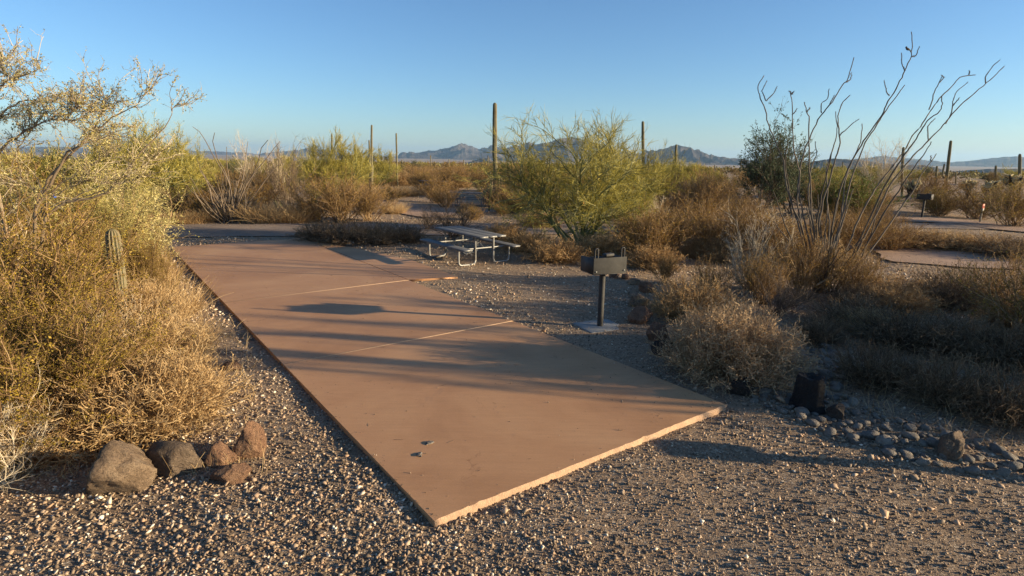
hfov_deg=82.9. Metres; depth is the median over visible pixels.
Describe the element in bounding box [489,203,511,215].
dry bush
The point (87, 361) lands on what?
creosote bush
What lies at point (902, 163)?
saguaro
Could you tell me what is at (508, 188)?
creosote bush
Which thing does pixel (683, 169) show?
palo verde
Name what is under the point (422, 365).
twig litter
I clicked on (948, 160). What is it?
saguaro
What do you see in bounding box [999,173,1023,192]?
cholla cactus
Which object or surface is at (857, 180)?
palo verde
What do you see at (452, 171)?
creosote bush
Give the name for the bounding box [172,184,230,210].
creosote bush
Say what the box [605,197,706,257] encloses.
dry bush
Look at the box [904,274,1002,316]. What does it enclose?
bursage bush
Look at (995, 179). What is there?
creosote bush
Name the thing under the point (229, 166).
palo verde
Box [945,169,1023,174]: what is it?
hill
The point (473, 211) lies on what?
dry bush
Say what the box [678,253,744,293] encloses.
creosote bush
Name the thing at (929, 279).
dry bush
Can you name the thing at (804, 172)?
mesquite tree
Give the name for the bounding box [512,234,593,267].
bursage bush
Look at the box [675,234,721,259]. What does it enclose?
dry bush
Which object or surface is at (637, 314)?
boulder
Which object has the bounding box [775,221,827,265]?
dry bush
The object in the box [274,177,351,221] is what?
creosote bush
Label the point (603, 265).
park grill
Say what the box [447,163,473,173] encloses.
creosote bush
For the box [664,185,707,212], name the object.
creosote bush
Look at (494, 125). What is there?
saguaro
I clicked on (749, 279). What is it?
creosote bush
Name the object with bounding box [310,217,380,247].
bursage bush
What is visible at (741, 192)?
creosote bush
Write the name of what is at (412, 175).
creosote bush
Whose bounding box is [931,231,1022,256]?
bursage bush
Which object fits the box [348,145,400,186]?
palo verde
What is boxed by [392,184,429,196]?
grass clump
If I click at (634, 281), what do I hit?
boulder
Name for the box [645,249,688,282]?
creosote bush
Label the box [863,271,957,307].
bursage bush
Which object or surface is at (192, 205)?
creosote bush
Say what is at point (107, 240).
young saguaro
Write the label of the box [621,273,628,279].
boulder
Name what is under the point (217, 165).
palo verde
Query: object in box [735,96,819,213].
mesquite tree
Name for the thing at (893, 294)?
dry bush
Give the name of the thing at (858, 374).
bursage bush
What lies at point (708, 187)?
creosote bush
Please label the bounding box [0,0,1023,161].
sky
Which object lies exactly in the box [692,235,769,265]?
dry bush
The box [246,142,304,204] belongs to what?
palo verde
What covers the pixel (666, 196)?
creosote bush
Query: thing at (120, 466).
boulder
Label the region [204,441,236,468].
boulder
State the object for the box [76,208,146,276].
creosote bush
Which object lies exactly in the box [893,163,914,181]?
palo verde
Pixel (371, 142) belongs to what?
saguaro
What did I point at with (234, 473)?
boulder
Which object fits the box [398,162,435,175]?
creosote bush
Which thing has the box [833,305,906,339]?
dry bush
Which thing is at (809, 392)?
dark boulder
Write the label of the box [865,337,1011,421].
bursage bush
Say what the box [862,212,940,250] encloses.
creosote bush
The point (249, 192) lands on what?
creosote bush
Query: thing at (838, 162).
hill
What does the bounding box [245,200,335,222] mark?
grass clump
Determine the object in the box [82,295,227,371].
bursage bush
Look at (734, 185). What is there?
creosote bush
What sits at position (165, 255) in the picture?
grass clump
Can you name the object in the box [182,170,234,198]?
creosote bush
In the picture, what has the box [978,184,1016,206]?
creosote bush
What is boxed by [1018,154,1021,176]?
saguaro
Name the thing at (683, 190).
creosote bush
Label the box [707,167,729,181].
palo verde
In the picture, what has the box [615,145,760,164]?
mountain range
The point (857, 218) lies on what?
dry bush
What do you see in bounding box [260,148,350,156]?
mountain range
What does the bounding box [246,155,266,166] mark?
palo verde
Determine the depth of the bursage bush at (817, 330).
8.57 m
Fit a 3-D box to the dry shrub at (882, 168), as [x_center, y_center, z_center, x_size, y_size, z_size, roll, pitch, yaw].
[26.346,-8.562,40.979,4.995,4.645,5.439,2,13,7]
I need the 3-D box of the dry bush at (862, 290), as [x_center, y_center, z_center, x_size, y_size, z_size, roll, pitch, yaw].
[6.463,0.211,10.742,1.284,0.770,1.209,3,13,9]
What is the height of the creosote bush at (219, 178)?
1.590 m
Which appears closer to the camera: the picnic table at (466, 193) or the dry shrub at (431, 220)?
the dry shrub at (431, 220)
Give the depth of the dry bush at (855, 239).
16.82 m
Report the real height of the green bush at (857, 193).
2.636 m
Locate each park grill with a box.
[483,189,495,211]
[573,247,626,332]
[916,190,933,216]
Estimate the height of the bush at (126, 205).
2.865 m
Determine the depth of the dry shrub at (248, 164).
26.32 m
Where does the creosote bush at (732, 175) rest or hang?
on the ground at (476, 278)
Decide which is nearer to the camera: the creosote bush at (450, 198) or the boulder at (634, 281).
the boulder at (634, 281)
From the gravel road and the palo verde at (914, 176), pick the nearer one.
the gravel road
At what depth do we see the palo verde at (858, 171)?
42.36 m
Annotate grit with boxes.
[202,256,714,517]
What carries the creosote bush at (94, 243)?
on the ground at (476, 278)
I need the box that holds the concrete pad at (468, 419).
[171,238,726,527]
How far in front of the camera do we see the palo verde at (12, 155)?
31.37 m
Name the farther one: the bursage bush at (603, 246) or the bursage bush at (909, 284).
the bursage bush at (603, 246)
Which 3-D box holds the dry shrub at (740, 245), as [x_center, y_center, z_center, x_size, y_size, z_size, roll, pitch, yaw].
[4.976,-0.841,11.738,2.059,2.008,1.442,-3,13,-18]
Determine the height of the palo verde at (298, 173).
3.176 m
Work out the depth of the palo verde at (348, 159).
29.45 m
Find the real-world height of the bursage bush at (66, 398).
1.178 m
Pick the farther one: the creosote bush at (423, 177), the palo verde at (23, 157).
the creosote bush at (423, 177)
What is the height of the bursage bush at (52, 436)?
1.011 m
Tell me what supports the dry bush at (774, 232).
on the ground at (476, 278)
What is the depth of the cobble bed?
5.78 m
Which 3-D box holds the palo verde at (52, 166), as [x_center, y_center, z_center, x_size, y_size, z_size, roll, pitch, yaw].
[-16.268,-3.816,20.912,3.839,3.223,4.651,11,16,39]
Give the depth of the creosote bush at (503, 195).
27.67 m
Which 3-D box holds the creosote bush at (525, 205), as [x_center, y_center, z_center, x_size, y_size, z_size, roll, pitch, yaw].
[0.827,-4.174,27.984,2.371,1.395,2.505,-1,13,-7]
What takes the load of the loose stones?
on the ground at (476, 278)
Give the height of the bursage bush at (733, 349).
1.742 m
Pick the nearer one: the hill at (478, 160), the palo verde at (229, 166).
the palo verde at (229, 166)
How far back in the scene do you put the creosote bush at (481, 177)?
41.85 m
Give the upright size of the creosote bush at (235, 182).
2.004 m
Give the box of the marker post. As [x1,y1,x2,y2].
[979,204,984,221]
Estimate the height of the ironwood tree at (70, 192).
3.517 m
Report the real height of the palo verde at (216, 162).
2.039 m
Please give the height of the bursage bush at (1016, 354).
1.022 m
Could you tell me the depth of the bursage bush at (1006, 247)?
16.44 m
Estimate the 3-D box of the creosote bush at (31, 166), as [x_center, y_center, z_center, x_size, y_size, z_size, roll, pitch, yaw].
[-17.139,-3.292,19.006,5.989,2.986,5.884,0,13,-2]
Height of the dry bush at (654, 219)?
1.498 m
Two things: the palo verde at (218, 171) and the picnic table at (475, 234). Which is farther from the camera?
the palo verde at (218, 171)
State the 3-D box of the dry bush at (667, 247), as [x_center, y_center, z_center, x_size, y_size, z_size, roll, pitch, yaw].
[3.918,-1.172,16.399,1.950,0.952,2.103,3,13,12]
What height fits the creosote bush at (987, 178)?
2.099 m
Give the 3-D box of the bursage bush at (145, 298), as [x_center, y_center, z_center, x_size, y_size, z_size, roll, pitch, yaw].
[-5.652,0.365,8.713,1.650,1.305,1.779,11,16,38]
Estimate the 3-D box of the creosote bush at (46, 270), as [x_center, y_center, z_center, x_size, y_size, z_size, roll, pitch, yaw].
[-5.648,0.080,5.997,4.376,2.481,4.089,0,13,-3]
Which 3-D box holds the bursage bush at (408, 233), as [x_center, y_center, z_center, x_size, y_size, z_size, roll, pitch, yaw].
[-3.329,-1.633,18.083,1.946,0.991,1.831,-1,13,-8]
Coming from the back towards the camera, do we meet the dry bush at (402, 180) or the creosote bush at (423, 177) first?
the dry bush at (402, 180)
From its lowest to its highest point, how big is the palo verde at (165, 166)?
4.276 m
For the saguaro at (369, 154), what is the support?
on the ground at (476, 278)
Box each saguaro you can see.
[103,229,128,320]
[368,140,370,178]
[369,165,372,190]
[370,125,372,164]
[395,133,398,185]
[492,103,497,195]
[641,121,644,187]
[674,144,680,175]
[900,147,904,198]
[941,140,951,198]
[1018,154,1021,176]
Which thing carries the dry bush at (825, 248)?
on the ground at (476, 278)
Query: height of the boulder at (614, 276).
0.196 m
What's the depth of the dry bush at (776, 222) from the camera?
16.65 m
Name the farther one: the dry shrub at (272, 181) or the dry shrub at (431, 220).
the dry shrub at (272, 181)
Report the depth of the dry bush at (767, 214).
19.61 m
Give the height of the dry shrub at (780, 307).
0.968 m
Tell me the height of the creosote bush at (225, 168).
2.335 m
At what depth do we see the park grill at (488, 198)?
28.79 m
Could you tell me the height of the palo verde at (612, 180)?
4.956 m
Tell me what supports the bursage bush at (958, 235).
on the ground at (476, 278)
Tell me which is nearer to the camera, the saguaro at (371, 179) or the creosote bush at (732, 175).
the saguaro at (371, 179)
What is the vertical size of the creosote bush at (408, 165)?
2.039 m
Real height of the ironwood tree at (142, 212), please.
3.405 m
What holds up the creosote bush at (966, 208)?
on the ground at (476, 278)
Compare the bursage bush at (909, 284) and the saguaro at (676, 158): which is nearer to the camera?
the bursage bush at (909, 284)
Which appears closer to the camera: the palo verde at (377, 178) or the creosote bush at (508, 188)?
the creosote bush at (508, 188)
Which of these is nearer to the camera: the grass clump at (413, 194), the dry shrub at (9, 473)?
the dry shrub at (9, 473)
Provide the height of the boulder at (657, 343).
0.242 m
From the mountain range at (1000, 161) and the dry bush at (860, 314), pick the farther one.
the mountain range at (1000, 161)
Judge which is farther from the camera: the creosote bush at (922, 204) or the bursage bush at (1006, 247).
the creosote bush at (922, 204)
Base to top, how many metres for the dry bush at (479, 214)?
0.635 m
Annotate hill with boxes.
[466,158,491,163]
[791,158,895,169]
[886,165,941,172]
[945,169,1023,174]
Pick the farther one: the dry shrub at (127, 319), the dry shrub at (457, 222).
the dry shrub at (457, 222)
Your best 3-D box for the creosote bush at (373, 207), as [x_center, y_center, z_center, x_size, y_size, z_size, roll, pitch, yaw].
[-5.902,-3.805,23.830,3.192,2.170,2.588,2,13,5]
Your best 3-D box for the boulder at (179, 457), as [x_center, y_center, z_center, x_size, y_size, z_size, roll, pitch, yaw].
[-2.869,1.439,4.921,0.417,0.342,0.330,-8,15,-34]
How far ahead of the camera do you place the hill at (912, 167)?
2386.88 m
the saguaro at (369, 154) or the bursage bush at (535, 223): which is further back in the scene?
the saguaro at (369, 154)
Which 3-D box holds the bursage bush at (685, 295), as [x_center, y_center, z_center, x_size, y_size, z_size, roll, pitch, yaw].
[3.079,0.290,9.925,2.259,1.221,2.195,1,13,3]
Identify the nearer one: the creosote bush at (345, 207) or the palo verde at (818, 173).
the creosote bush at (345, 207)
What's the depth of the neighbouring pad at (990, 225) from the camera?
25.67 m
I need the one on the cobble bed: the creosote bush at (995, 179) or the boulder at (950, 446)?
the boulder at (950, 446)
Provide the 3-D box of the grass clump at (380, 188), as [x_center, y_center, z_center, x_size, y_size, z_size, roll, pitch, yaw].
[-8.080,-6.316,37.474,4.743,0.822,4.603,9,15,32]
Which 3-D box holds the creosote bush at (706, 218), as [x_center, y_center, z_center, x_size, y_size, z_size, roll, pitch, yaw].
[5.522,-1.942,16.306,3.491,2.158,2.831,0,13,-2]
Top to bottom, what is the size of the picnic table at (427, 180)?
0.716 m
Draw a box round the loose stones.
[475,278,1023,525]
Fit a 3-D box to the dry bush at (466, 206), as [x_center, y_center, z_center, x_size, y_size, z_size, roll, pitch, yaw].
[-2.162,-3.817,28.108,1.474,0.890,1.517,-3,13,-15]
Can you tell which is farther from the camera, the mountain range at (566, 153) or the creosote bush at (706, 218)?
the mountain range at (566, 153)
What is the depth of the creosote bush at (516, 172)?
36.96 m
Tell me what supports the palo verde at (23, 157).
on the ground at (476, 278)
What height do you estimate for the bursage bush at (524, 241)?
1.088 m
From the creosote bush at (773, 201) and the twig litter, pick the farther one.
the creosote bush at (773, 201)
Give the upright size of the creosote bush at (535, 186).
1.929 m
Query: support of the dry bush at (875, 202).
on the ground at (476, 278)
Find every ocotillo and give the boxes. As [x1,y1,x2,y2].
[181,127,279,223]
[757,32,1004,293]
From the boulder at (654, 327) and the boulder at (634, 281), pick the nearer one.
the boulder at (654, 327)
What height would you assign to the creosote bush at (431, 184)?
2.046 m
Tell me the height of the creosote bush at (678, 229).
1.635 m
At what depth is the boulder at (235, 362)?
7.23 m
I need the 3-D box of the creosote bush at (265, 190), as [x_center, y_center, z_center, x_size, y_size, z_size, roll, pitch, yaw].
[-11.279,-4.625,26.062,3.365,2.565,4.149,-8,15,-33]
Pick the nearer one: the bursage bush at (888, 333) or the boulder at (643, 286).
the bursage bush at (888, 333)
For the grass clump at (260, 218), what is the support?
on the ground at (476, 278)
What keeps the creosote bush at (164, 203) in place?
on the ground at (476, 278)
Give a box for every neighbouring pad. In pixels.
[375,199,457,216]
[874,246,1022,268]
[887,216,1023,231]
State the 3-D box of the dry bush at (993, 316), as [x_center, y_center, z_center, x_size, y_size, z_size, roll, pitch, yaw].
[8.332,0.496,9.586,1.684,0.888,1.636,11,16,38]
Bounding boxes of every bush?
[0,144,87,212]
[0,174,139,318]
[0,175,150,421]
[0,260,195,476]
[0,344,226,476]
[0,376,139,482]
[15,336,263,479]
[34,163,183,265]
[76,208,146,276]
[81,191,173,246]
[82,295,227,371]
[86,266,201,336]
[100,257,185,300]
[101,227,188,293]
[117,343,234,427]
[150,188,188,214]
[168,194,227,215]
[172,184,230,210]
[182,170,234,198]
[201,171,225,193]
[205,159,236,192]
[215,185,264,210]
[218,168,262,197]
[218,170,248,191]
[222,157,294,209]
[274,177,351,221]
[281,163,388,222]
[285,216,344,242]
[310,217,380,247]
[340,169,404,220]
[351,218,416,245]
[375,183,408,200]
[381,171,418,186]
[384,220,430,244]
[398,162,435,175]
[402,161,419,172]
[406,173,437,188]
[407,168,431,185]
[407,170,460,202]
[419,180,462,207]
[422,158,472,189]
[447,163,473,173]
[455,178,474,187]
[455,200,479,212]
[458,206,480,219]
[458,208,488,219]
[464,161,497,191]
[475,180,529,213]
[478,221,531,241]
[484,154,553,187]
[488,167,535,207]
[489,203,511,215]
[495,224,558,253]
[509,176,555,209]
[511,193,547,213]
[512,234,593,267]
[513,210,563,228]
[556,186,589,211]
[566,231,633,256]
[595,213,673,254]
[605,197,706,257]
[614,202,691,244]
[623,240,690,271]
[625,237,679,253]
[629,272,749,323]
[631,191,681,220]
[633,201,698,251]
[642,289,828,401]
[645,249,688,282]
[648,164,707,209]
[652,188,772,256]
[661,161,756,216]
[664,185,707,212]
[667,171,730,200]
[669,307,723,343]
[671,182,708,201]
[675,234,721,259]
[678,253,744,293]
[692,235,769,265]
[702,203,800,254]
[709,171,743,197]
[714,188,790,225]
[720,237,798,305]
[721,186,754,210]
[722,199,826,261]
[722,206,823,250]
[728,171,754,187]
[739,201,793,232]
[749,220,868,299]
[754,191,788,206]
[769,233,853,267]
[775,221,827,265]
[777,307,862,350]
[792,175,845,215]
[793,175,829,205]
[794,289,915,331]
[804,207,860,238]
[804,214,852,248]
[807,189,873,216]
[807,204,910,252]
[814,170,916,216]
[820,235,891,291]
[823,333,928,399]
[824,278,897,311]
[824,284,880,305]
[828,204,884,237]
[829,297,978,366]
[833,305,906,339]
[840,277,957,322]
[854,186,906,217]
[858,197,915,233]
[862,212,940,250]
[862,223,967,252]
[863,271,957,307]
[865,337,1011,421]
[875,187,902,205]
[882,306,1023,372]
[885,261,1008,307]
[896,189,960,213]
[897,166,979,200]
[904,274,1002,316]
[909,186,976,216]
[914,226,984,252]
[931,180,1023,219]
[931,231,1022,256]
[931,354,1023,437]
[941,239,1023,328]
[941,242,1023,310]
[952,309,1023,380]
[955,293,1023,332]
[958,178,1023,226]
[964,234,1023,259]
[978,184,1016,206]
[982,172,1000,181]
[983,175,1005,192]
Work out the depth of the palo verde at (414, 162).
100.07 m
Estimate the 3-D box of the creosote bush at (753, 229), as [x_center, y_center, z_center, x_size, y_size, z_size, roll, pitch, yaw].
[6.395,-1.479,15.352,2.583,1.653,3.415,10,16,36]
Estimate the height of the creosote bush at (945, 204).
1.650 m
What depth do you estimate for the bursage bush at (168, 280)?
10.68 m
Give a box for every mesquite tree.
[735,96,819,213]
[752,123,825,213]
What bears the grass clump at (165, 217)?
on the ground at (476, 278)
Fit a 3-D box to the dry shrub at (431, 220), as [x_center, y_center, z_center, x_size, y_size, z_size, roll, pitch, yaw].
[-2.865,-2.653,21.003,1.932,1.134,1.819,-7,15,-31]
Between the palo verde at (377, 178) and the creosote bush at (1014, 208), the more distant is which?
the palo verde at (377, 178)
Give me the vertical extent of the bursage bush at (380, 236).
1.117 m
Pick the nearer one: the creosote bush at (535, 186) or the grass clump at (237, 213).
the grass clump at (237, 213)
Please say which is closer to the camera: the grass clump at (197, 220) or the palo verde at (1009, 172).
the grass clump at (197, 220)
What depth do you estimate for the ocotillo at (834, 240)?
11.48 m
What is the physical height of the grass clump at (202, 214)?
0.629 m
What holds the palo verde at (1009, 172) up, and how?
on the ground at (476, 278)
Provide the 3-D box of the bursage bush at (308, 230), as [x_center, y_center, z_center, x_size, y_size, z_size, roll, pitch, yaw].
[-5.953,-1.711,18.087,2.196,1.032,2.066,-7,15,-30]
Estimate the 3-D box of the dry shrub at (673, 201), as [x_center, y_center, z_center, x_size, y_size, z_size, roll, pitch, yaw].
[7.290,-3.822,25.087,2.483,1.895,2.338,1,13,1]
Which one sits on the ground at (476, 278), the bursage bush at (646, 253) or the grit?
the bursage bush at (646, 253)
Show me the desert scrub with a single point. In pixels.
(969, 174)
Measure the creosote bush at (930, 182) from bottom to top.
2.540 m
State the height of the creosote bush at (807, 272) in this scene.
1.664 m
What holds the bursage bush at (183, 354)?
on the ground at (476, 278)
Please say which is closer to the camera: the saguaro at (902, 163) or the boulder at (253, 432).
the boulder at (253, 432)
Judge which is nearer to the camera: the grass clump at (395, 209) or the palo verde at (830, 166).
the grass clump at (395, 209)
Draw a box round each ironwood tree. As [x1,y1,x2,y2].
[0,25,207,303]
[0,139,138,272]
[0,140,199,295]
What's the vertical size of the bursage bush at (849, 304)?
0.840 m
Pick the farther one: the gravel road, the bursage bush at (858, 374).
the gravel road
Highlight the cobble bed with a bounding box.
[673,338,1023,483]
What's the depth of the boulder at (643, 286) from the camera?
11.64 m
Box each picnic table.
[415,180,445,187]
[420,226,519,265]
[450,192,491,206]
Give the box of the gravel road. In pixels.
[58,222,1023,237]
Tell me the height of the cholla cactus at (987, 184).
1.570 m
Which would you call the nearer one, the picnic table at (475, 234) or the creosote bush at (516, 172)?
the picnic table at (475, 234)
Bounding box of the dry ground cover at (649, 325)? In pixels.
[9,185,1022,480]
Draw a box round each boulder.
[86,440,156,494]
[145,440,203,477]
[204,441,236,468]
[210,462,251,484]
[222,360,241,369]
[232,420,266,459]
[609,274,618,278]
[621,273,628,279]
[627,278,639,284]
[627,305,652,323]
[628,294,649,305]
[638,281,656,292]
[646,322,668,341]
[650,340,672,355]
[724,377,753,395]
[788,372,825,414]
[826,403,844,420]
[937,430,964,461]
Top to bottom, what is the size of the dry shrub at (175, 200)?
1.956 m
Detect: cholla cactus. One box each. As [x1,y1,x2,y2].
[896,178,921,200]
[960,178,981,199]
[980,180,1000,193]
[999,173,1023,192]
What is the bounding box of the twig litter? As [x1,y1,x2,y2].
[255,273,622,458]
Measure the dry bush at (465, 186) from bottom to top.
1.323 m
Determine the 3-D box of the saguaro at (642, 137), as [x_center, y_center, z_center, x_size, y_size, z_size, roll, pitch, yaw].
[6.293,-5.699,27.789,0.429,4.428,0.152,4,13,14]
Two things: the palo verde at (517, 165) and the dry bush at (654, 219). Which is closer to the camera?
the dry bush at (654, 219)
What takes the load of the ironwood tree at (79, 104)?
on the ground at (476, 278)
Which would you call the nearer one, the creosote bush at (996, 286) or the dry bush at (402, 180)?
the creosote bush at (996, 286)
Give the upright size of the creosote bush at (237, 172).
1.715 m
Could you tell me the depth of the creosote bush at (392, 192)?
33.84 m
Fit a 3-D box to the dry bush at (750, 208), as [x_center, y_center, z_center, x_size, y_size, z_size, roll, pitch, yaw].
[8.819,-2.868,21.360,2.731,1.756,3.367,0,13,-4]
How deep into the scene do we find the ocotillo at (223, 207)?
22.29 m
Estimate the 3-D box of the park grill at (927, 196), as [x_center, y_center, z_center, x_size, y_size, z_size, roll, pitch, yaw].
[19.713,-3.999,27.748,0.440,1.308,0.590,-10,17,-39]
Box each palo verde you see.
[0,146,40,177]
[1,138,125,217]
[1,145,58,174]
[59,108,211,207]
[143,129,219,209]
[193,164,222,181]
[209,160,223,170]
[210,158,237,177]
[221,154,248,178]
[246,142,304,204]
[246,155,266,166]
[284,147,324,200]
[293,126,378,202]
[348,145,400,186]
[359,163,386,185]
[410,159,420,168]
[452,100,674,248]
[498,153,537,173]
[591,106,685,233]
[651,157,701,187]
[677,160,704,179]
[697,164,711,176]
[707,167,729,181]
[789,162,830,196]
[822,161,834,172]
[822,169,864,190]
[823,165,844,181]
[849,161,898,193]
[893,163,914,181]
[905,168,927,182]
[921,165,934,176]
[998,164,1023,178]
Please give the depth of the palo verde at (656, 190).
20.07 m
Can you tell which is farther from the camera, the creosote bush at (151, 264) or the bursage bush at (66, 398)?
the creosote bush at (151, 264)
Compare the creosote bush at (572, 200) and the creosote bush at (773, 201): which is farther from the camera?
the creosote bush at (773, 201)
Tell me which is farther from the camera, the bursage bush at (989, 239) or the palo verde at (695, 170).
the palo verde at (695, 170)
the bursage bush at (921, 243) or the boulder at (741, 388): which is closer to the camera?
the boulder at (741, 388)
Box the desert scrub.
[33,159,1023,179]
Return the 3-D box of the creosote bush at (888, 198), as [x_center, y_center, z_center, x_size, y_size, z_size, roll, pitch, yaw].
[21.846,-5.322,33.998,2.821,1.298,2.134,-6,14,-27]
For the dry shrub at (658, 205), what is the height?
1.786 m
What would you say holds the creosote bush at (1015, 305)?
on the ground at (476, 278)
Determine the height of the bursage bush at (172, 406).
1.184 m
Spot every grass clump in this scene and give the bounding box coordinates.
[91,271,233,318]
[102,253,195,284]
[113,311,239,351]
[143,244,183,263]
[147,208,211,223]
[168,209,218,223]
[183,205,223,221]
[211,201,281,221]
[227,200,319,223]
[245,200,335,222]
[366,184,418,197]
[379,201,412,213]
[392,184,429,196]
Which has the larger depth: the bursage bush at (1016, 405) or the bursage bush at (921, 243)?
the bursage bush at (921, 243)
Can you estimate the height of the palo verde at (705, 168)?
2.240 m
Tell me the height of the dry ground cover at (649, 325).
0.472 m
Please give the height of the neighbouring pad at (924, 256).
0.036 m
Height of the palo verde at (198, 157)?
3.647 m
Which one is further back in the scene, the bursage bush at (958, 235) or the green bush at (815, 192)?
the green bush at (815, 192)
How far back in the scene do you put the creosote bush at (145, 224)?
14.14 m
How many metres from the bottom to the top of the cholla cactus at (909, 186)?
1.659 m
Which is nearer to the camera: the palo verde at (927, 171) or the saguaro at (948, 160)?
the saguaro at (948, 160)
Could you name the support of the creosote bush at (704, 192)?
on the ground at (476, 278)
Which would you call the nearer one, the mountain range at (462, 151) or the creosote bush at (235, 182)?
the creosote bush at (235, 182)
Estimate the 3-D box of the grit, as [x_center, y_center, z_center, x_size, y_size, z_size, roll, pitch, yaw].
[-2.724,0.348,10.022,3.536,0.029,12.171,-8,16,-35]
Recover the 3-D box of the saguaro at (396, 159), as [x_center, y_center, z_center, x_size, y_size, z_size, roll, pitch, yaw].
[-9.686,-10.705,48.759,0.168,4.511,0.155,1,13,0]
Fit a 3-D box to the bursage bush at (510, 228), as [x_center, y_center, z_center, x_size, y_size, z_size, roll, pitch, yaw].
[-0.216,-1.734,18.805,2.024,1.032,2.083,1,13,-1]
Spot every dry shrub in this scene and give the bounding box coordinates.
[0,195,57,288]
[0,357,73,495]
[69,288,182,358]
[156,177,218,214]
[225,129,306,208]
[232,133,328,208]
[405,203,449,228]
[418,192,497,237]
[640,195,672,218]
[654,182,705,215]
[712,198,799,292]
[734,265,829,318]
[847,133,929,197]
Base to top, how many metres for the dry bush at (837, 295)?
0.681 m
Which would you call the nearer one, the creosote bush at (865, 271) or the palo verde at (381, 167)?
the creosote bush at (865, 271)
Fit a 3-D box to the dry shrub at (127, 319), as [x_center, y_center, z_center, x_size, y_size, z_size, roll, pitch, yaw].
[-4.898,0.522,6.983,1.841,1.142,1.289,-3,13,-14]
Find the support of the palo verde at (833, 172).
on the ground at (476, 278)
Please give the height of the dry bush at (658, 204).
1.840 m
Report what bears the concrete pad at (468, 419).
on the ground at (476, 278)
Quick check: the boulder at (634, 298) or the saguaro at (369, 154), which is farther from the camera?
the saguaro at (369, 154)
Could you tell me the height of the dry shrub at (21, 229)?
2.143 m
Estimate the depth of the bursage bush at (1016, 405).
6.04 m
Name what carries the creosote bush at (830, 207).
on the ground at (476, 278)
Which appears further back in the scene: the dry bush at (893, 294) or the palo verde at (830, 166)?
the palo verde at (830, 166)
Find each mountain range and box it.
[2,146,258,154]
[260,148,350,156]
[398,143,519,159]
[509,137,627,161]
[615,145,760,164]
[853,156,1023,166]
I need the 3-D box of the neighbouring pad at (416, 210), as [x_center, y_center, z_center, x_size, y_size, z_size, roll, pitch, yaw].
[-5.460,-4.319,30.576,3.638,0.065,11.896,-7,15,-30]
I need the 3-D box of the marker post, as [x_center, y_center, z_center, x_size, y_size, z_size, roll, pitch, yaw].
[21.229,-3.343,26.201,0.129,0.909,0.080,1,13,0]
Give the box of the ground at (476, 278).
[0,152,1023,575]
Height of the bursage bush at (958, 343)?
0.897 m
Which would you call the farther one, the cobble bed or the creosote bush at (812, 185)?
the creosote bush at (812, 185)
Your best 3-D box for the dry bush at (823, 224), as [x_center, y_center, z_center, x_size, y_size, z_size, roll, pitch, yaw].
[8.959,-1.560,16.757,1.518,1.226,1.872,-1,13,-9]
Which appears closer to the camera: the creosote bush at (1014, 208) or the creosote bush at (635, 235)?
the creosote bush at (635, 235)
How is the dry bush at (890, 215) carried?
on the ground at (476, 278)
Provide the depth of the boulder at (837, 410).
6.06 m
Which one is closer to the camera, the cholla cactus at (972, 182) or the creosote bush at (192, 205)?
the creosote bush at (192, 205)
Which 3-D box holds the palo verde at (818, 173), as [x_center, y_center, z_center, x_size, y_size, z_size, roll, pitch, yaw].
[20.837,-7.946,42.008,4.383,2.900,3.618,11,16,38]
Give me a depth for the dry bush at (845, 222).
18.59 m

